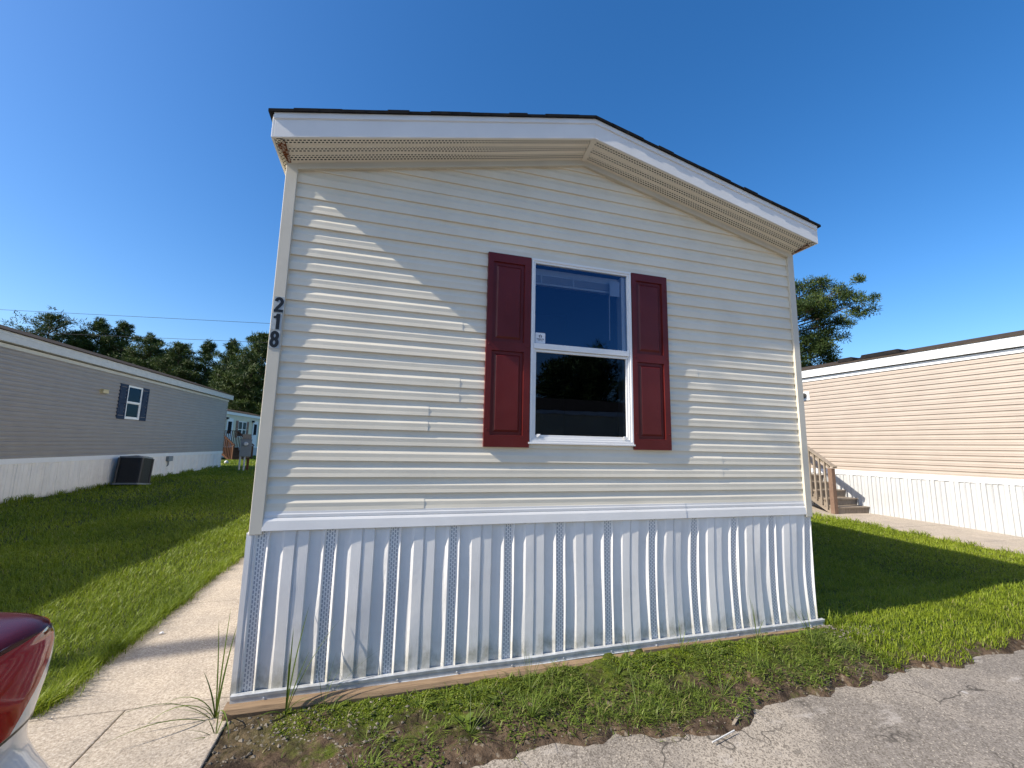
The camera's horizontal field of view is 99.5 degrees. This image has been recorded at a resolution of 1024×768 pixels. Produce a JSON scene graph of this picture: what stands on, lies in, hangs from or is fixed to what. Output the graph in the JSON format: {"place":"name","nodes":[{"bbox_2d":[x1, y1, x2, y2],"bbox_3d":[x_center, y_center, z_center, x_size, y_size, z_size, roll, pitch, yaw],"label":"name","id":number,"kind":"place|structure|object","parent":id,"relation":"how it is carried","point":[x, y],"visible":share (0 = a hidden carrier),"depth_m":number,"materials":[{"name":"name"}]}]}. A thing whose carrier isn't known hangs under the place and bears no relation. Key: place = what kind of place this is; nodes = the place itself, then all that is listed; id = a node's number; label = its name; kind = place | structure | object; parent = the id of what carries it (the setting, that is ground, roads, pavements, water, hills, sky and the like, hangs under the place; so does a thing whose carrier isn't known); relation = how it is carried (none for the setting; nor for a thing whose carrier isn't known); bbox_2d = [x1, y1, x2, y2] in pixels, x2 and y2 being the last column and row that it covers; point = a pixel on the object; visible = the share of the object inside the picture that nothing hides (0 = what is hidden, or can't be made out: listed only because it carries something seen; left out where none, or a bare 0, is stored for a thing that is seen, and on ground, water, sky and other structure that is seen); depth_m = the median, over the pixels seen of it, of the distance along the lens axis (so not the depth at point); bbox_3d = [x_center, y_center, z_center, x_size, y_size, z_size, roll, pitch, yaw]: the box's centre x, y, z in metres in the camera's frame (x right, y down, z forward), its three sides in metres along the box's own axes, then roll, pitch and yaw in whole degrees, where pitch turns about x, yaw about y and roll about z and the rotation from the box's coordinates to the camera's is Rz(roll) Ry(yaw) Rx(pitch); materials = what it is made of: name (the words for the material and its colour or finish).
{"place":"outdoors","nodes":[
{"label":"outdoors","id":0,"kind":"place"},
{"bbox_2d":[28,556,243,767],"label":"sidewalk","id":1,"kind":"structure","parent":0,"point":[178,658],"depth_m":2.68,"materials":[{"name":"concrete"}]},
{"bbox_2d":[103,610,236,744],"bbox_3d":[-1.914,1.657,2.469,0.703,0.614,0.398,4,-9,-16],"label":"weed tuft","id":2,"kind":"object","parent":1,"relation":"on","point":[215,709],"visible":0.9,"depth_m":2.55,"materials":[{"name":"green plant"}]},
{"bbox_2d":[192,705,230,739],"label":"weed tuft","id":3,"kind":"object","parent":1,"relation":"on","point":[216,725],"visible":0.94,"depth_m":2.40,"materials":[{"name":"green plant"}]},
{"bbox_2d":[0,458,1023,767],"bbox_3d":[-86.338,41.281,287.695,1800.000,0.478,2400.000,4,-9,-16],"label":"ground","id":4,"kind":"structure","parent":0,"point":[294,748],"depth_m":2.87,"materials":[{"name":"green plant"}]},
{"bbox_2d":[1,306,90,345],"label":"pine tree","id":5,"kind":"object","parent":4,"relation":"on","point":[48,321],"visible":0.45,"depth_m":51.92,"materials":[{"name":"green plant"}]},
{"bbox_2d":[41,328,96,351],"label":"pine tree","id":6,"kind":"object","parent":4,"relation":"on","point":[75,338],"visible":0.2,"depth_m":53.35,"materials":[{"name":"green plant"}]},
{"bbox_2d":[63,316,120,358],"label":"pine tree","id":7,"kind":"object","parent":4,"relation":"on","point":[102,323],"visible":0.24,"depth_m":54.68,"materials":[{"name":"green plant"}]},
{"bbox_2d":[0,324,233,502],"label":"mobile home","id":8,"kind":"object","parent":4,"relation":"on","point":[71,417],"visible":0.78,"depth_m":11.78,"materials":[{"name":"grey plastic"}]},
{"bbox_2d":[124,385,142,419],"bbox_3d":[-12.008,0.601,13.732,0.056,1.035,0.760,3,-8,-14],"label":"window","id":9,"kind":"structure","parent":8,"relation":"in","point":[134,398],"depth_m":13.76,"materials":[{"name":"plastic"}]},
{"bbox_2d":[94,320,142,362],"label":"pine tree","id":10,"kind":"object","parent":4,"relation":"on","point":[122,329],"visible":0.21,"depth_m":55.85,"materials":[{"name":"green plant"}]},
{"bbox_2d":[110,455,153,484],"bbox_3d":[-11.490,2.616,13.183,0.760,0.876,0.760,3,-14,-14],"label":"air conditioner","id":11,"kind":"object","parent":4,"relation":"on","point":[135,469],"visible":1,"depth_m":12.93,"materials":[{"name":"grey paint"}]},
{"bbox_2d":[105,331,174,371],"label":"pine tree","id":12,"kind":"object","parent":4,"relation":"on","point":[148,347],"visible":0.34,"depth_m":54.03,"materials":[{"name":"green plant"}]},
{"bbox_2d":[145,341,207,386],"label":"pine tree","id":13,"kind":"object","parent":4,"relation":"on","point":[178,351],"visible":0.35,"depth_m":53.04,"materials":[{"name":"green plant"}]},
{"bbox_2d":[181,338,224,394],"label":"pine tree","id":14,"kind":"object","parent":4,"relation":"on","point":[206,350],"visible":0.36,"depth_m":54.38,"materials":[{"name":"green plant"}]},
{"bbox_2d":[208,338,242,408],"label":"pine tree","id":15,"kind":"object","parent":4,"relation":"on","point":[224,359],"visible":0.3,"depth_m":52.02,"materials":[{"name":"green plant"}]},
{"bbox_2d":[207,331,268,414],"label":"pine tree","id":16,"kind":"object","parent":4,"relation":"on","point":[241,379],"visible":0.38,"depth_m":44.69,"materials":[{"name":"green plant"}]},
{"bbox_2d":[222,430,253,459],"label":"wooden stairs","id":17,"kind":"structure","parent":4,"relation":"on","point":[231,451],"depth_m":29.54,"materials":[{"name":"brown wood"}]},
{"bbox_2d":[221,409,260,457],"bbox_3d":[-23.669,3.846,34.312,4.920,4.085,12.560,3,-8,-10],"label":"mobile home","id":18,"kind":"object","parent":4,"relation":"on","point":[244,422],"visible":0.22,"depth_m":34.53,"materials":[{"name":"blue"}]},
{"bbox_2d":[224,418,233,446],"bbox_3d":[-20.878,3.600,31.989,0.104,2.140,1.020,3,-8,-10],"label":"door","id":19,"kind":"structure","parent":18,"relation":"in","point":[229,425],"depth_m":32.03,"materials":[{"name":"white plastic"}]},
{"bbox_2d":[238,421,242,436],"bbox_3d":[-21.265,3.542,33.850,0.097,1.250,0.750,3,-8,-14],"label":"window","id":20,"kind":"structure","parent":18,"relation":"in","point":[240,425],"depth_m":33.91,"materials":[{"name":"plastic"}]},
{"bbox_2d":[242,422,246,437],"bbox_3d":[-21.401,3.646,34.585,0.096,1.250,0.740,3,-8,-14],"label":"window","id":21,"kind":"structure","parent":18,"relation":"in","point":[244,423],"depth_m":34.64,"materials":[{"name":"plastic"}]},
{"bbox_2d":[252,422,257,446],"bbox_3d":[-21.763,4.249,36.611,0.046,2.140,1.020,3,-8,-10],"label":"door","id":22,"kind":"structure","parent":18,"relation":"in","point":[255,425],"depth_m":36.67,"materials":[{"name":"white plastic"}]},
{"bbox_2d":[238,434,251,470],"bbox_3d":[-11.989,3.117,19.462,0.470,1.720,0.435,6,-9,-28],"label":"meter pedestal","id":23,"kind":"object","parent":4,"relation":"on","point":[245,446],"visible":0.95,"depth_m":19.41,"materials":[{"name":"grey paint"}]},
{"bbox_2d":[259,608,337,716],"bbox_3d":[-1.281,1.683,2.640,0.396,0.582,0.193,4,-9,-16],"label":"weed tuft","id":24,"kind":"object","parent":4,"relation":"on","point":[288,687],"visible":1,"depth_m":2.62,"materials":[{"name":"green plant"}]},
{"bbox_2d":[285,652,372,710],"bbox_3d":[-1.105,1.819,2.712,0.563,0.321,0.088,5,-9,-25],"label":"weed tuft","id":25,"kind":"object","parent":4,"relation":"on","point":[327,684],"visible":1,"depth_m":2.67,"materials":[{"name":"green plant"}]},
{"bbox_2d":[206,686,504,767],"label":"pebbles","id":26,"kind":"object","parent":4,"relation":"on","point":[284,738],"visible":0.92,"depth_m":2.42,"materials":[{"name":"stone"}]},
{"bbox_2d":[222,652,633,721],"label":"timber beam","id":27,"kind":"structure","parent":4,"relation":"on","point":[251,708],"depth_m":2.75,"materials":[{"name":"brown wood"}]},
{"bbox_2d":[451,712,476,731],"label":"leafy weed","id":28,"kind":"object","parent":4,"relation":"on","point":[467,718],"visible":0.93,"depth_m":2.51,"materials":[{"name":"green plant"}]},
{"bbox_2d":[442,689,501,739],"bbox_3d":[-0.231,1.877,2.443,0.322,0.189,0.326,-6,-11,41],"label":"weed tuft","id":29,"kind":"object","parent":4,"relation":"on","point":[473,720],"visible":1,"depth_m":2.46,"materials":[{"name":"green plant"}]},
{"bbox_2d":[486,695,499,706],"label":"leafy weed","id":30,"kind":"object","parent":4,"relation":"on","point":[491,698],"visible":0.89,"depth_m":2.73,"materials":[{"name":"green plant"}]},
{"bbox_2d":[0,455,1023,718],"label":"lawn grass","id":31,"kind":"structure","parent":4,"relation":"on","point":[114,533],"depth_m":5.45,"materials":[{"name":"green plant"}]},
{"bbox_2d":[500,672,553,734],"bbox_3d":[0.078,1.866,2.587,0.372,0.241,0.411,-4,-10,32],"label":"weed tuft","id":32,"kind":"object","parent":4,"relation":"on","point":[531,713],"visible":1,"depth_m":2.60,"materials":[{"name":"green plant"}]},
{"bbox_2d":[230,108,824,703],"bbox_3d":[-1.821,1.045,11.602,4.761,4.271,17.527,4,-9,-16],"label":"mobile home","id":33,"kind":"object","parent":4,"relation":"on","point":[532,386],"visible":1,"depth_m":3.32,"materials":[{"name":"beige plastic"}]},
{"bbox_2d":[528,258,635,445],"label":"window","id":34,"kind":"structure","parent":33,"relation":"in","point":[581,367],"depth_m":3.59,"materials":[{"name":"plastic"}]},
{"bbox_2d":[517,648,542,691],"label":"weed tuft","id":35,"kind":"object","parent":4,"relation":"on","point":[528,679],"visible":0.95,"depth_m":2.89,"materials":[{"name":"green plant"}]},
{"bbox_2d":[268,630,856,737],"bbox_3d":[0.649,2.021,2.964,4.176,0.145,0.440,4,-9,-16],"label":"moss","id":36,"kind":"object","parent":4,"relation":"on","point":[453,689],"visible":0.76,"depth_m":2.82,"materials":[{"name":"green plant"}]},
{"bbox_2d":[258,622,917,767],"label":"weed cover","id":37,"kind":"object","parent":4,"relation":"on","point":[655,704],"visible":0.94,"depth_m":2.82,"materials":[{"name":"green plant"}]},
{"bbox_2d":[603,666,678,730],"bbox_3d":[0.760,1.923,2.670,0.429,0.230,0.406,9,-11,-43],"label":"weed tuft","id":38,"kind":"object","parent":4,"relation":"on","point":[636,708],"visible":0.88,"depth_m":2.70,"materials":[{"name":"green plant"}]},
{"bbox_2d":[673,621,691,650],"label":"weed tuft","id":39,"kind":"object","parent":4,"relation":"on","point":[680,638],"visible":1,"depth_m":3.35,"materials":[{"name":"green plant"}]},
{"bbox_2d":[686,656,763,715],"bbox_3d":[1.374,1.955,2.848,0.384,0.213,0.446,1,-8,-2],"label":"weed tuft","id":40,"kind":"object","parent":4,"relation":"on","point":[724,693],"visible":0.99,"depth_m":2.88,"materials":[{"name":"green plant"}]},
{"bbox_2d":[642,627,820,652],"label":"timber beam","id":41,"kind":"structure","parent":4,"relation":"on","point":[663,647],"depth_m":3.51,"materials":[{"name":"brown wood"}]},
{"bbox_2d":[732,714,739,724],"bbox_3d":[1.369,2.046,2.643,0.016,0.016,0.104,-7,-11,44],"label":"stick","id":42,"kind":"object","parent":4,"relation":"on","point":[735,720],"visible":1,"depth_m":2.64,"materials":[{"name":"brown wood"}]},
{"bbox_2d":[737,634,767,665],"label":"weed tuft","id":43,"kind":"object","parent":4,"relation":"on","point":[756,661],"visible":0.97,"depth_m":3.22,"materials":[{"name":"green plant"}]},
{"bbox_2d":[746,601,763,638],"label":"weed tuft","id":44,"kind":"object","parent":4,"relation":"on","point":[754,622],"visible":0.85,"depth_m":3.58,"materials":[{"name":"green plant"}]},
{"bbox_2d":[784,602,841,646],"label":"weed tuft","id":45,"kind":"object","parent":4,"relation":"on","point":[810,638],"visible":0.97,"depth_m":3.50,"materials":[{"name":"green plant"}]},
{"bbox_2d":[817,597,851,623],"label":"weed tuft","id":46,"kind":"object","parent":4,"relation":"on","point":[826,614],"visible":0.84,"depth_m":3.86,"materials":[{"name":"green plant"}]},
{"bbox_2d":[795,273,883,367],"bbox_3d":[18.526,-0.623,25.944,9.377,12.685,5.708,0,-8,8],"label":"tree","id":47,"kind":"object","parent":4,"relation":"on","point":[820,346],"visible":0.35,"depth_m":25.97,"materials":[{"name":"green plant"}]},
{"bbox_2d":[813,625,899,641],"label":"pebbles","id":48,"kind":"object","parent":4,"relation":"on","point":[818,626],"visible":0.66,"depth_m":3.75,"materials":[{"name":"stone"}]},
{"bbox_2d":[801,330,1023,536],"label":"mobile home","id":49,"kind":"object","parent":4,"relation":"on","point":[933,433],"visible":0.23,"depth_m":9.42,"materials":[{"name":"beige plastic"}]},
{"bbox_3d":[-3.502,1.172,29.197,2.000,10.108,0.374,7,-10,-36],"label":"utility pole","id":50,"kind":"object","parent":4,"relation":"on","visible":0},
{"bbox_2d":[0,309,269,323],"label":"power line","id":51,"kind":"object","parent":50,"relation":"attached to","point":[135,316],"visible":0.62,"depth_m":29.99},
{"bbox_2d":[28,332,267,342],"bbox_3d":[-23.935,-3.165,30.000,40.252,0.901,0.025,1,-8,0],"label":"power line","id":52,"kind":"object","parent":50,"relation":"attached to","point":[149,337],"visible":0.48,"depth_m":29.99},
{"bbox_2d":[0,0,1023,381],"label":"sky","id":53,"kind":"structure","parent":0,"point":[142,175],"materials":[{"name":"blue"}]},
{"bbox_2d":[472,650,1023,767],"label":"road","id":54,"kind":"structure","parent":0,"point":[970,716],"depth_m":2.56,"materials":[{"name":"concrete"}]},
{"bbox_2d":[0,612,54,767],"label":"car","id":55,"kind":"object","parent":54,"relation":"on","point":[27,640],"visible":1,"depth_m":1.44,"materials":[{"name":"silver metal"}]},
{"bbox_2d":[712,730,734,742],"bbox_3d":[1.219,2.029,2.496,0.206,0.008,0.006,6,-9,-30],"label":"stick","id":56,"kind":"object","parent":54,"relation":"on","point":[723,736],"visible":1,"depth_m":2.49,"materials":[{"name":"white plastic"}]},
{"bbox_2d":[527,656,969,750],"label":"pebbles","id":57,"kind":"object","parent":54,"relation":"on","point":[743,712],"visible":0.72,"depth_m":2.61,"materials":[{"name":"stone"}]},
{"bbox_2d":[812,505,1023,554],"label":"side path","id":58,"kind":"structure","parent":0,"point":[993,540],"depth_m":8.40,"materials":[{"name":"concrete"}]},
{"bbox_2d":[807,446,869,513],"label":"wooden stairs","id":59,"kind":"structure","parent":58,"relation":"on","point":[827,496],"depth_m":10.51,"materials":[{"name":"brown wood"}]}
]}

